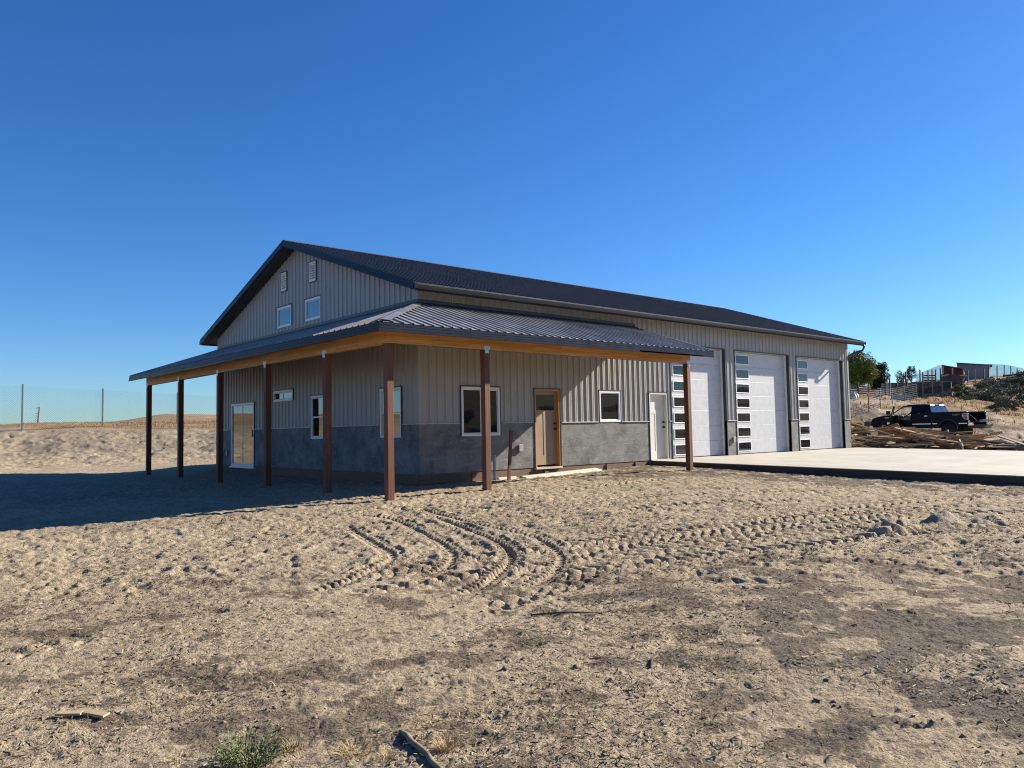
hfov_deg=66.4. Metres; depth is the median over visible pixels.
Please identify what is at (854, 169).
sky
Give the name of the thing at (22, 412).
chain link fence
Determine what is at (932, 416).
pickup truck
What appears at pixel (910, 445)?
lumber board
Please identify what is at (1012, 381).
bush
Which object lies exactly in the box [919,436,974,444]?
lumber board
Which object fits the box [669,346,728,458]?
overhead door
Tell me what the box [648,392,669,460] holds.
entry door
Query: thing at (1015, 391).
bush
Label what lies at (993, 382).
bush
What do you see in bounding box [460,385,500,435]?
window
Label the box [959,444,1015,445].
lumber board
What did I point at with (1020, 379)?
bush
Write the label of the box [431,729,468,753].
grass tuft
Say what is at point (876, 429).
lumber board
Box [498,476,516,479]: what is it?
metal trim
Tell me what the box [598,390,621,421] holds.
window
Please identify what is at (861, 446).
lumber board
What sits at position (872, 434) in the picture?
lumber board
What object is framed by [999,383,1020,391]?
bush
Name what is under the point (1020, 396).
bush
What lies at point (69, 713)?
wood scrap
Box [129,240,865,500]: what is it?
metal building
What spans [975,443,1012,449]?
lumber board
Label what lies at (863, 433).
bush
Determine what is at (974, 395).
bush
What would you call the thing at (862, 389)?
board fence
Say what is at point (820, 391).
overhead door
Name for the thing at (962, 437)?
plywood sheet
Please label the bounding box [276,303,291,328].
window
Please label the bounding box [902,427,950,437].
lumber board
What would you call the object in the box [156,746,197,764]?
grass tuft
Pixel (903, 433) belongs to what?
lumber board
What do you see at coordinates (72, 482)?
ground
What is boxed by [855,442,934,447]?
lumber board
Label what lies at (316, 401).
window
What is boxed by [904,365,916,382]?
tree
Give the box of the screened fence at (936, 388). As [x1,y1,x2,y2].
[902,381,951,397]
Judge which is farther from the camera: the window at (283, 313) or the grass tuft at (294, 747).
the window at (283, 313)
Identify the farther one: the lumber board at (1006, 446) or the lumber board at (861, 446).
the lumber board at (861, 446)
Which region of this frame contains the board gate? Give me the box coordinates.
[919,370,936,381]
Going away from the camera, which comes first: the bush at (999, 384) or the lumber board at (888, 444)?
the lumber board at (888, 444)
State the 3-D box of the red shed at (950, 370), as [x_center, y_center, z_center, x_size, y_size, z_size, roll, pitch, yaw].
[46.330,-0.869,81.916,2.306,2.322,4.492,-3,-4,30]
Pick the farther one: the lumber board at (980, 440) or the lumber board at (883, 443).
the lumber board at (883, 443)
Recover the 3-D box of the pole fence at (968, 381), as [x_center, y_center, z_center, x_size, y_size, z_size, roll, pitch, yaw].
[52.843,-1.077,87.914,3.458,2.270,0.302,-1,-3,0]
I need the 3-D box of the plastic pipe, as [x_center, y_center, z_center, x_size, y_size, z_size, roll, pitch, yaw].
[-0.417,2.194,18.830,0.078,0.960,0.078,2,-4,-41]
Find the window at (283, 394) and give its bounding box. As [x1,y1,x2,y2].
[273,388,293,401]
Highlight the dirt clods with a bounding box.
[0,493,1023,767]
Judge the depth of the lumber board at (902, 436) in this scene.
31.57 m
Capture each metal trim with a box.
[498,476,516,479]
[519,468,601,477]
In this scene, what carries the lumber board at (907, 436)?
on the lumber board
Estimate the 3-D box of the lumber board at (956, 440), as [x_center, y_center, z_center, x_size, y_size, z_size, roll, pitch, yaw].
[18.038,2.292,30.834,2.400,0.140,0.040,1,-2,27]
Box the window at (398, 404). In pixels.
[379,386,402,437]
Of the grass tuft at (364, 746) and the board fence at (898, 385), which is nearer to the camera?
the grass tuft at (364, 746)
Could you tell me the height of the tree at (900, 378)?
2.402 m
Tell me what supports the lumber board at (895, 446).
on the ground at (72, 482)
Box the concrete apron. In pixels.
[649,447,1023,475]
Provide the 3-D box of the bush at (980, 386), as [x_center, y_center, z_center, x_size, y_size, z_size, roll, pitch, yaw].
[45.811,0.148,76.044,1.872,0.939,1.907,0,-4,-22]
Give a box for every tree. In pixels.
[848,350,880,389]
[866,361,890,390]
[894,370,904,382]
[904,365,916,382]
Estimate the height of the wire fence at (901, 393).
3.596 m
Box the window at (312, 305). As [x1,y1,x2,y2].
[304,294,320,321]
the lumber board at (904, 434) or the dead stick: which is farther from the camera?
the lumber board at (904, 434)
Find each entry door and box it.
[533,388,562,469]
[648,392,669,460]
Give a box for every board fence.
[849,382,869,394]
[867,389,876,396]
[881,381,885,394]
[890,383,910,388]
[891,372,907,392]
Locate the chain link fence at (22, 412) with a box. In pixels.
[0,384,215,430]
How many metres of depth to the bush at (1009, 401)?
62.09 m
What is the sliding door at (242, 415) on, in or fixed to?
in the metal building
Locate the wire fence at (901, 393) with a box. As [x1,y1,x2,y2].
[850,384,916,414]
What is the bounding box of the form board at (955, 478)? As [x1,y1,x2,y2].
[651,461,1023,485]
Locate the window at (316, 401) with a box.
[310,394,322,438]
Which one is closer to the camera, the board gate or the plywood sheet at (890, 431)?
the plywood sheet at (890, 431)
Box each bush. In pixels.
[851,427,871,435]
[952,382,972,396]
[969,391,985,397]
[973,381,992,388]
[974,388,994,393]
[976,386,1008,401]
[980,379,998,386]
[987,381,1012,389]
[991,387,1010,392]
[993,395,1023,407]
[998,377,1011,383]
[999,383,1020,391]
[1006,378,1017,384]
[1006,385,1023,396]
[1013,375,1023,384]
[1015,390,1023,404]
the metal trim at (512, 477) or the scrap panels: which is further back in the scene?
the scrap panels
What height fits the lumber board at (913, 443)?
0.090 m
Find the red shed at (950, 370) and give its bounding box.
[941,365,966,386]
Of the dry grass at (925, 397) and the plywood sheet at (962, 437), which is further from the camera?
the dry grass at (925, 397)
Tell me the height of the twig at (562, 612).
0.021 m
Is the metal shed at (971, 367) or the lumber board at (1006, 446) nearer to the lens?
the lumber board at (1006, 446)
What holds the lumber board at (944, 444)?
on the lumber board at (910, 445)
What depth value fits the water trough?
68.65 m
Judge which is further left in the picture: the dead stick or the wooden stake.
the dead stick
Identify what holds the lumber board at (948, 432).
on the lumber board at (995, 433)
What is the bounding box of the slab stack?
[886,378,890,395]
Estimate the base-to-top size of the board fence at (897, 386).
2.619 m
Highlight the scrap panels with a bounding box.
[941,374,964,382]
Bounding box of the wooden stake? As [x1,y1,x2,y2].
[507,430,512,480]
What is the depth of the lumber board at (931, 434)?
32.37 m
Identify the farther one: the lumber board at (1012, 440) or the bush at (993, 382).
the bush at (993, 382)
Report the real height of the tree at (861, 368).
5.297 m
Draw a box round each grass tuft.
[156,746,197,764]
[281,730,307,753]
[324,731,384,759]
[375,746,398,760]
[403,714,460,732]
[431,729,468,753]
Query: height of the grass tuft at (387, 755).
0.060 m
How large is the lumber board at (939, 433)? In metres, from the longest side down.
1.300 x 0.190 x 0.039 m
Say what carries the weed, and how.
on the ground at (72, 482)
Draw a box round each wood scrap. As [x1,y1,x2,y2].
[55,710,82,715]
[81,708,109,717]
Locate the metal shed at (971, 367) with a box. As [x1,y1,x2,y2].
[957,363,991,379]
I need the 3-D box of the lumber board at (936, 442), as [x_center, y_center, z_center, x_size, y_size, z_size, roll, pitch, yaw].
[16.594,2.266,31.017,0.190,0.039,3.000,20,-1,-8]
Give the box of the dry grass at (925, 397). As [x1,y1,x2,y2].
[0,375,1023,433]
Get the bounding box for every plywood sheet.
[878,423,901,434]
[945,436,983,439]
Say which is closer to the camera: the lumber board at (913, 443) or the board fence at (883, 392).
the lumber board at (913, 443)
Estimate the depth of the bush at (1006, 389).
69.57 m
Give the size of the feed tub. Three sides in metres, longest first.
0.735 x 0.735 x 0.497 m
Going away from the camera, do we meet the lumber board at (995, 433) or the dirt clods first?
the dirt clods
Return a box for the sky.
[0,0,1023,424]
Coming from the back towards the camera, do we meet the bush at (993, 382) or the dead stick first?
the bush at (993, 382)
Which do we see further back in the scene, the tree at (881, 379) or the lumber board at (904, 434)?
the tree at (881, 379)
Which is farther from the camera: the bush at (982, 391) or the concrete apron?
the bush at (982, 391)
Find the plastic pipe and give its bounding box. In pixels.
[493,455,495,479]
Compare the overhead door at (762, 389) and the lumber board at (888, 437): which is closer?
the overhead door at (762, 389)
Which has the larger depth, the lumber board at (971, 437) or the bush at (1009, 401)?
the bush at (1009, 401)
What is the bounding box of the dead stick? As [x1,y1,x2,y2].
[398,729,442,767]
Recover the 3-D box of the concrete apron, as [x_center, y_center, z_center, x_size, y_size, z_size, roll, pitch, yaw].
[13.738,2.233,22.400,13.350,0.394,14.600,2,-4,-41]
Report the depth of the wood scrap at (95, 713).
4.17 m
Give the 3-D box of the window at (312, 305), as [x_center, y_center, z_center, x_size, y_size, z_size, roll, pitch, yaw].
[-5.558,-2.119,21.939,0.086,0.652,0.994,2,-4,-41]
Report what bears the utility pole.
on the ground at (72, 482)
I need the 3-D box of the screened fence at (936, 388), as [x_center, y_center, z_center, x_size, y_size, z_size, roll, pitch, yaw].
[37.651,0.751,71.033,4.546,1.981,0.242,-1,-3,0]
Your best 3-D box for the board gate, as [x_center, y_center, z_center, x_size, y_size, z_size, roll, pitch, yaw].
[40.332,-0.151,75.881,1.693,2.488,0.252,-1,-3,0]
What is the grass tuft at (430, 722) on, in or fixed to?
on the ground at (72, 482)
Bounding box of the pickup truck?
[870,404,994,436]
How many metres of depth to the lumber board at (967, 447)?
29.57 m
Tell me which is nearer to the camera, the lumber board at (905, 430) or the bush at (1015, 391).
the lumber board at (905, 430)
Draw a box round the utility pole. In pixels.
[34,407,39,422]
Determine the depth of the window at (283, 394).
23.20 m
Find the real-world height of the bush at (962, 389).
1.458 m
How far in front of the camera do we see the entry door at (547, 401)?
20.69 m
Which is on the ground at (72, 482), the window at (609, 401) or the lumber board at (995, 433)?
the lumber board at (995, 433)
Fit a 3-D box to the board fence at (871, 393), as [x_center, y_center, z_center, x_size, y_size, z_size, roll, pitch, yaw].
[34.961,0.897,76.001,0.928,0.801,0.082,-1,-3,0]
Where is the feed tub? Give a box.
[850,392,856,398]
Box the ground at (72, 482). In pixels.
[0,376,1023,767]
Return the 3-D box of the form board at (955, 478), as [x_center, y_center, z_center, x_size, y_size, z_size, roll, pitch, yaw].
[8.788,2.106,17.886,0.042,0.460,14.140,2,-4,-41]
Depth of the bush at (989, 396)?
66.00 m
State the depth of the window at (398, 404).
18.63 m
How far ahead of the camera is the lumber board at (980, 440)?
30.43 m
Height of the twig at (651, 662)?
0.021 m
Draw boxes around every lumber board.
[851,422,919,442]
[851,427,914,429]
[851,428,905,432]
[851,435,920,442]
[852,433,905,447]
[852,440,864,447]
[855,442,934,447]
[856,438,912,448]
[867,435,904,438]
[867,435,927,439]
[870,432,877,437]
[871,428,932,445]
[885,442,907,447]
[887,428,923,438]
[888,444,932,445]
[894,427,915,432]
[896,442,936,444]
[897,436,906,441]
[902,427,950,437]
[905,431,948,438]
[910,438,958,445]
[917,429,977,435]
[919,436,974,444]
[921,430,955,435]
[923,431,1002,445]
[927,434,988,446]
[931,443,992,449]
[933,442,985,445]
[935,439,984,442]
[940,434,988,444]
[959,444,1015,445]
[969,438,1000,443]
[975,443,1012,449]
[991,446,1023,447]
[996,435,1023,445]
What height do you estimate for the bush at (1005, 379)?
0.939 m
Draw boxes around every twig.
[531,611,598,615]
[649,653,661,667]
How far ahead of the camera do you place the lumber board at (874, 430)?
33.85 m
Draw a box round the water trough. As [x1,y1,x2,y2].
[891,395,911,399]
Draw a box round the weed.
[200,717,299,767]
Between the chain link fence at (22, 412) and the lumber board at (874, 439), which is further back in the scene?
the chain link fence at (22, 412)
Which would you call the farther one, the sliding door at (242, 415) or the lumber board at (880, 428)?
the lumber board at (880, 428)
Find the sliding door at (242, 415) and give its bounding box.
[229,401,254,468]
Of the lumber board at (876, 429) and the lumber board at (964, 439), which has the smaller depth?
the lumber board at (964, 439)
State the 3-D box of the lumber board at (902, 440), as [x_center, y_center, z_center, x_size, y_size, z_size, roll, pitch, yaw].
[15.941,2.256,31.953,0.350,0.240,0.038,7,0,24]
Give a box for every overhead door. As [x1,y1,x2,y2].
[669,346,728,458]
[734,350,792,454]
[795,355,845,450]
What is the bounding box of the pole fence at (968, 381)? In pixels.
[967,364,997,382]

